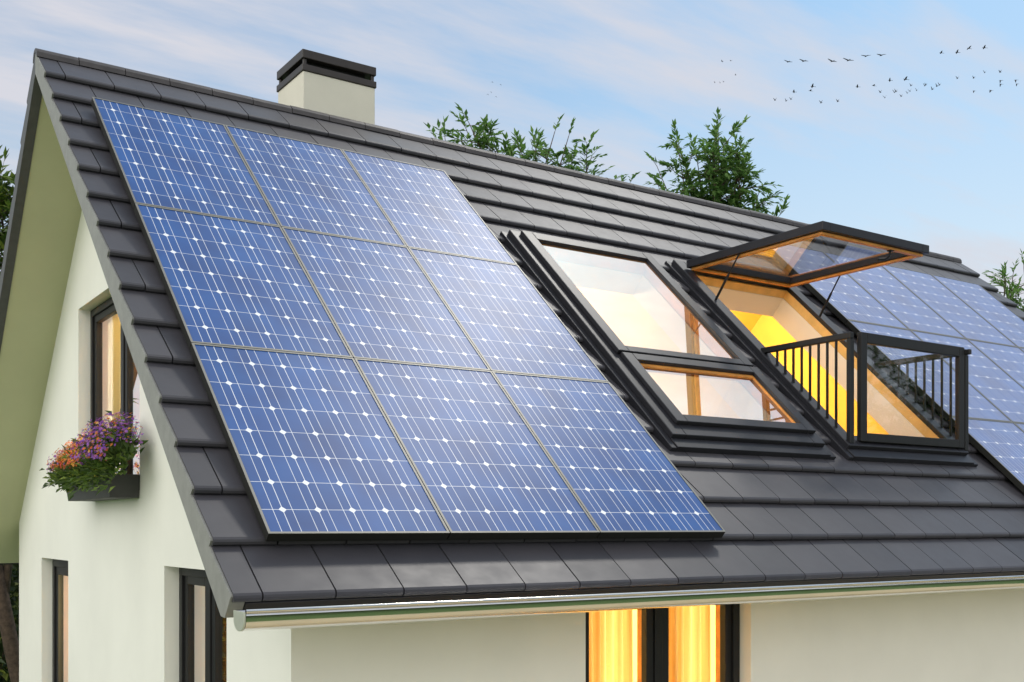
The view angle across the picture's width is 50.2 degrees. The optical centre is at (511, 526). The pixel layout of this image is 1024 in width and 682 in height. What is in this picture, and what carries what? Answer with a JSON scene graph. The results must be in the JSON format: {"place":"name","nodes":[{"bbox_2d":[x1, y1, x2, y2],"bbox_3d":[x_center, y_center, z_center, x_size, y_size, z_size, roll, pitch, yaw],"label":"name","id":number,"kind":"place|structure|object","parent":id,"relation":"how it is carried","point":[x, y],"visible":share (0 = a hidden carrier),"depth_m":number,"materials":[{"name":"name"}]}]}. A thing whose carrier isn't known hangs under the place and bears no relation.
{"place":"outdoors","nodes":[
{"label":"outdoors","id":0,"kind":"place"},
{"bbox_2d":[0,0,1023,307],"label":"sky","id":1,"kind":"structure","parent":0,"point":[941,168],"materials":[{"name":"blue"}]},
{"label":"ground","id":2,"kind":"structure","parent":0,"visible":0},
{"bbox_2d":[0,145,18,681],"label":"leafy tree","id":3,"kind":"object","parent":2,"relation":"on","point":[9,636],"visible":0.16,"depth_m":14.20,"materials":[{"name":"green plant"}]},
{"bbox_2d":[0,564,18,681],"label":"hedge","id":4,"kind":"object","parent":2,"relation":"on","point":[14,600],"visible":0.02,"depth_m":15.14,"materials":[{"name":"green plant"}]},
{"bbox_2d":[0,48,1023,681],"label":"house","id":5,"kind":"structure","parent":2,"relation":"on","point":[860,498],"depth_m":8.43,"materials":[{"name":"tile"}]},
{"bbox_2d":[52,559,67,681],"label":"window","id":6,"kind":"structure","parent":5,"relation":"in","point":[59,567],"depth_m":10.89,"materials":[{"name":"clear glass"}]},
{"bbox_2d":[67,474,139,500],"bbox_3d":[-3.204,-0.293,8.510,0.229,0.172,1.403,0,0,-34],"label":"window box","id":7,"kind":"object","parent":5,"relation":"attached to","point":[126,486],"visible":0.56,"depth_m":7.98,"materials":[{"name":"plastic"}]},
{"bbox_2d":[39,447,74,492],"bbox_3d":[-3.663,-0.468,8.953,0.368,0.380,0.718,0,0,-34],"label":"flowering plant","id":8,"kind":"object","parent":7,"relation":"in","point":[52,483],"visible":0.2,"depth_m":8.98,"materials":[{"name":"green plant"}]},
{"bbox_2d":[47,440,83,492],"bbox_3d":[-3.473,-0.481,8.675,0.386,0.453,0.755,0,0,-34],"label":"flowering plant","id":9,"kind":"object","parent":7,"relation":"in","point":[61,469],"visible":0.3,"depth_m":8.59,"materials":[{"name":"green plant"}]},
{"bbox_2d":[57,431,96,499],"bbox_3d":[-3.211,-0.462,8.280,0.420,0.532,0.792,0,0,-34],"label":"flowering plant","id":10,"kind":"object","parent":7,"relation":"in","point":[68,463],"visible":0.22,"depth_m":8.24,"materials":[{"name":"green plant"}]},
{"bbox_2d":[69,410,147,495],"bbox_3d":[-2.910,-0.518,7.800,0.456,0.615,0.834,0,0,-34],"label":"flowering plant","id":11,"kind":"object","parent":7,"relation":"in","point":[107,447],"visible":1,"depth_m":7.66,"materials":[{"name":"purple plant"}]},
{"bbox_2d":[90,297,139,489],"bbox_3d":[-3.151,-1.087,8.901,0.090,1.637,1.943,0,0,-34],"label":"window","id":12,"kind":"structure","parent":5,"relation":"in","point":[114,378],"depth_m":9.22,"materials":[{"name":"clear glass"}]},
{"bbox_2d":[91,97,279,225],"bbox_3d":[-2.361,-2.600,7.851,0.994,0.064,1.565,0,43,-34],"label":"solar panel","id":13,"kind":"object","parent":5,"relation":"attached to","point":[174,161],"visible":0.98,"depth_m":7.78,"materials":[{"name":"glass"}]},
{"bbox_2d":[179,567,226,681],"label":"window","id":14,"kind":"structure","parent":5,"relation":"in","point":[202,628],"depth_m":7.32,"materials":[{"name":"black glass"}]},
{"bbox_2d":[134,203,352,357],"bbox_3d":[-1.715,-1.536,6.892,0.994,0.065,1.565,0,43,-34],"label":"solar panel","id":15,"kind":"object","parent":5,"relation":"attached to","point":[236,283],"visible":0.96,"depth_m":6.82,"materials":[{"name":"glass"}]},
{"bbox_2d":[225,125,406,246],"bbox_3d":[-1.532,-2.600,8.409,0.994,0.064,1.565,0,43,-34],"label":"solar panel","id":16,"kind":"object","parent":5,"relation":"attached to","point":[309,186],"visible":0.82,"depth_m":8.35,"materials":[{"name":"glass"}]},
{"bbox_2d":[190,343,449,540],"bbox_3d":[-1.069,-0.472,5.933,0.994,0.064,1.565,0,43,-34],"label":"solar panel","id":17,"kind":"object","parent":5,"relation":"attached to","point":[317,450],"visible":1,"depth_m":5.83,"materials":[{"name":"glass"}]},
{"bbox_2d":[281,227,490,370],"bbox_3d":[-0.886,-1.536,7.450,0.994,0.065,1.565,0,43,-34],"label":"solar panel","id":18,"kind":"object","parent":5,"relation":"attached to","point":[383,301],"visible":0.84,"depth_m":7.39,"materials":[{"name":"glass"}]},
{"bbox_2d":[342,149,516,264],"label":"solar panel","id":19,"kind":"object","parent":5,"relation":"attached to","point":[427,208],"visible":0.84,"depth_m":8.91,"materials":[{"name":"glass"}]},
{"bbox_2d":[354,358,599,539],"bbox_3d":[-0.240,-0.472,6.492,0.994,0.064,1.565,0,43,-34],"label":"solar panel","id":20,"kind":"object","parent":5,"relation":"attached to","point":[484,466],"visible":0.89,"depth_m":6.40,"materials":[{"name":"glass"}]},
{"bbox_2d":[408,247,608,381],"bbox_3d":[-0.057,-1.536,8.009,0.994,0.065,1.565,0,43,-34],"label":"solar panel","id":21,"kind":"object","parent":5,"relation":"attached to","point":[507,317],"visible":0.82,"depth_m":7.95,"materials":[{"name":"glass"}]},
{"bbox_2d":[492,371,725,538],"bbox_3d":[0.589,-0.472,7.050,0.994,0.064,1.565,0,43,-34],"label":"solar panel","id":22,"kind":"object","parent":5,"relation":"attached to","point":[623,477],"visible":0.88,"depth_m":6.96,"materials":[{"name":"glass"}]},
{"bbox_2d":[589,610,632,681],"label":"curtain","id":23,"kind":"object","parent":5,"relation":"hanging from","point":[610,646],"visible":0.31,"depth_m":7.27,"materials":[{"name":"yellow fabric"}]},
{"bbox_2d":[586,604,739,681],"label":"window","id":24,"kind":"structure","parent":5,"relation":"in","point":[652,624],"depth_m":7.26,"materials":[{"name":"black glass"}]},
{"bbox_2d":[500,230,835,459],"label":"roof window","id":25,"kind":"structure","parent":5,"relation":"in","point":[698,392],"depth_m":8.59,"materials":[{"name":"metal"}]},
{"bbox_2d":[669,605,710,681],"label":"curtain","id":26,"kind":"object","parent":5,"relation":"hanging from","point":[689,647],"visible":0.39,"depth_m":7.67,"materials":[{"name":"yellow fabric"}]},
{"bbox_2d":[664,221,977,466],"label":"roof window","id":27,"kind":"structure","parent":5,"relation":"in","point":[723,281],"depth_m":9.70,"materials":[{"name":"metal"}]},
{"bbox_2d":[768,245,909,329],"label":"solar panel","id":28,"kind":"object","parent":5,"relation":"attached to","point":[851,298],"visible":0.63,"depth_m":11.51,"materials":[{"name":"glass"}]},
{"bbox_2d":[848,266,965,338],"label":"solar panel","id":29,"kind":"object","parent":5,"relation":"attached to","point":[898,299],"visible":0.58,"depth_m":12.17,"materials":[{"name":"glass"}]},
{"bbox_2d":[845,320,1011,421],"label":"solar panel","id":30,"kind":"object","parent":5,"relation":"attached to","point":[981,406],"visible":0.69,"depth_m":10.64,"materials":[{"name":"glass"}]},
{"bbox_2d":[883,265,1017,346],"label":"solar panel","id":31,"kind":"object","parent":5,"relation":"attached to","point":[958,314],"visible":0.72,"depth_m":12.80,"materials":[{"name":"glass"}]},
{"bbox_2d":[911,330,1023,422],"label":"solar panel","id":32,"kind":"object","parent":5,"relation":"attached to","point":[996,385],"visible":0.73,"depth_m":11.33,"materials":[{"name":"glass"}]},
{"bbox_2d":[931,274,1023,347],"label":"solar panel","id":33,"kind":"object","parent":5,"relation":"attached to","point":[1003,319],"visible":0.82,"depth_m":13.46,"materials":[{"name":"glass"}]},
{"bbox_2d":[948,417,1023,492],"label":"solar panel","id":34,"kind":"object","parent":5,"relation":"attached to","point":[999,445],"visible":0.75,"depth_m":9.92,"materials":[{"name":"glass"}]},
{"bbox_2d":[968,339,1023,387],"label":"solar panel","id":35,"kind":"object","parent":5,"relation":"attached to","point":[1008,360],"visible":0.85,"depth_m":12.08,"materials":[{"name":"glass"}]},
{"bbox_2d":[1013,422,1023,430],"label":"solar panel","id":36,"kind":"object","parent":5,"relation":"attached to","point":[1020,426],"visible":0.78,"depth_m":10.56,"materials":[{"name":"glass"}]},
{"bbox_2d":[423,103,640,180],"bbox_3d":[0.350,-1.996,18.250,4.636,9.998,1.865,0,0,-34],"label":"leafy tree","id":37,"kind":"object","parent":2,"relation":"on","point":[483,142],"visible":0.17,"depth_m":17.93,"materials":[{"name":"green plant"}]},
{"bbox_2d":[644,107,789,216],"bbox_3d":[3.755,-2.471,20.428,3.688,10.948,1.942,0,0,-34],"label":"leafy tree","id":38,"kind":"object","parent":2,"relation":"on","point":[718,180],"visible":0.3,"depth_m":20.32,"materials":[{"name":"green plant"}]},
{"bbox_2d":[982,249,1023,311],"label":"leafy tree","id":39,"kind":"object","parent":2,"relation":"on","point":[1011,291],"visible":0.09,"depth_m":20.64,"materials":[{"name":"green plant"}]}
]}

